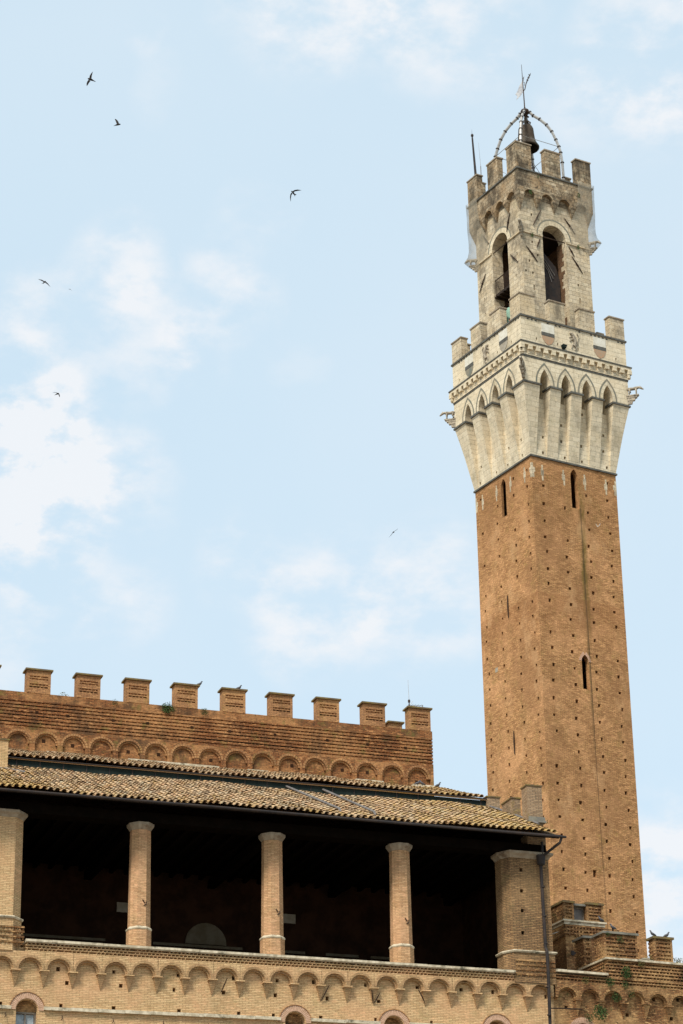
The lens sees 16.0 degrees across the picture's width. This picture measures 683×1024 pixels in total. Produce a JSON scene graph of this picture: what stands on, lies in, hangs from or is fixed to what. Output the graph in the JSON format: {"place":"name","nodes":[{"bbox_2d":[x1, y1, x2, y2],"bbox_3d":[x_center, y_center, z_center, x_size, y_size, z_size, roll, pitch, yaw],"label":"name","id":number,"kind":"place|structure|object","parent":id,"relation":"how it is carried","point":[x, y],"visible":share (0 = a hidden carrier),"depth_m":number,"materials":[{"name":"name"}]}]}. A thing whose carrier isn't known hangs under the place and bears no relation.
{"place":"outdoors","nodes":[
{"label":"outdoors","id":0,"kind":"place"},
{"bbox_2d":[87,72,95,84],"bbox_3d":[-6.472,-11.195,62.679,0.234,0.371,0.090,-2,-23,3],"label":"swift","id":1,"kind":"object","parent":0,"point":[89,79],"visible":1,"depth_m":62.67,"materials":[{"name":"black"}]},
{"bbox_2d":[0,0,682,962],"label":"sky","id":2,"kind":"structure","parent":0,"point":[253,383],"materials":[{"name":"blue"}]},
{"label":"ground","id":3,"kind":"structure","parent":0,"visible":0},
{"bbox_2d":[0,665,433,1014],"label":"battlemented hall","id":4,"kind":"structure","parent":3,"relation":"on","point":[135,724],"depth_m":117.15,"materials":[{"name":"brick"}]},
{"bbox_2d":[162,702,172,712],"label":"weed tuft","id":5,"kind":"object","parent":4,"relation":"attached to","point":[168,706],"visible":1,"depth_m":116.58,"materials":[{"name":"green plant"}]},
{"bbox_2d":[0,738,565,1023],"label":"loggia palace","id":6,"kind":"structure","parent":3,"relation":"on","point":[137,895],"depth_m":105.48,"materials":[{"name":"brick"}]},
{"bbox_2d":[440,140,647,958],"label":"bell tower","id":7,"kind":"structure","parent":3,"relation":"on","point":[537,421],"depth_m":153.86,"materials":[{"name":"brick"}]},
{"bbox_2d":[471,134,476,174],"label":"mast","id":8,"kind":"object","parent":7,"relation":"on","point":[474,161],"visible":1,"depth_m":168.17,"materials":[{"name":"grey metal"}]},
{"bbox_2d":[504,303,509,321],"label":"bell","id":9,"kind":"object","parent":7,"relation":"hanging from","point":[508,312],"visible":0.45,"depth_m":159.16,"materials":[{"name":"metal"}]},
{"bbox_2d":[493,108,564,179],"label":"bell cage","id":10,"kind":"object","parent":7,"relation":"on","point":[524,112],"visible":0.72,"depth_m":167.60,"materials":[{"name":"metal"}]},
{"bbox_2d":[515,64,530,107],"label":"weather vane","id":11,"kind":"object","parent":10,"relation":"attached to","point":[521,90],"visible":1,"depth_m":169.36,"materials":[{"name":"metal"}]},
{"bbox_2d":[517,117,538,153],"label":"great bell","id":12,"kind":"object","parent":10,"relation":"hanging from","point":[527,130],"visible":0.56,"depth_m":167.51,"materials":[{"name":"grey metal"}]},
{"bbox_2d":[551,930,682,1023],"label":"side wing","id":13,"kind":"structure","parent":3,"relation":"on","point":[655,985],"depth_m":106.42,"materials":[{"name":"brown brick"}]},
{"bbox_2d":[551,900,606,969],"bbox_3d":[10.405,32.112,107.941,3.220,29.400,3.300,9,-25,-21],"label":"roof turret","id":14,"kind":"object","parent":13,"relation":"on","point":[571,920],"visible":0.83,"depth_m":112.17,"materials":[{"name":"brick"}]},
{"bbox_2d":[584,1013,593,1023],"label":"weed tuft","id":15,"kind":"object","parent":13,"relation":"attached to","point":[588,1018],"visible":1,"depth_m":104.86,"materials":[{"name":"green plant"}]},
{"bbox_2d":[592,1004,607,1019],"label":"weed tuft","id":16,"kind":"object","parent":13,"relation":"attached to","point":[599,1008],"visible":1,"depth_m":105.00,"materials":[{"name":"green plant"}]},
{"bbox_2d":[605,977,614,988],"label":"weed tuft","id":17,"kind":"object","parent":13,"relation":"attached to","point":[609,980],"visible":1,"depth_m":105.72,"materials":[{"name":"green plant"}]},
{"bbox_2d":[611,992,620,1001],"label":"weed tuft","id":18,"kind":"object","parent":13,"relation":"attached to","point":[617,997],"visible":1,"depth_m":105.74,"materials":[{"name":"green plant"}]},
{"bbox_2d":[621,966,632,978],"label":"weed tuft","id":19,"kind":"object","parent":13,"relation":"attached to","point":[626,971],"visible":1,"depth_m":106.14,"materials":[{"name":"green plant"}]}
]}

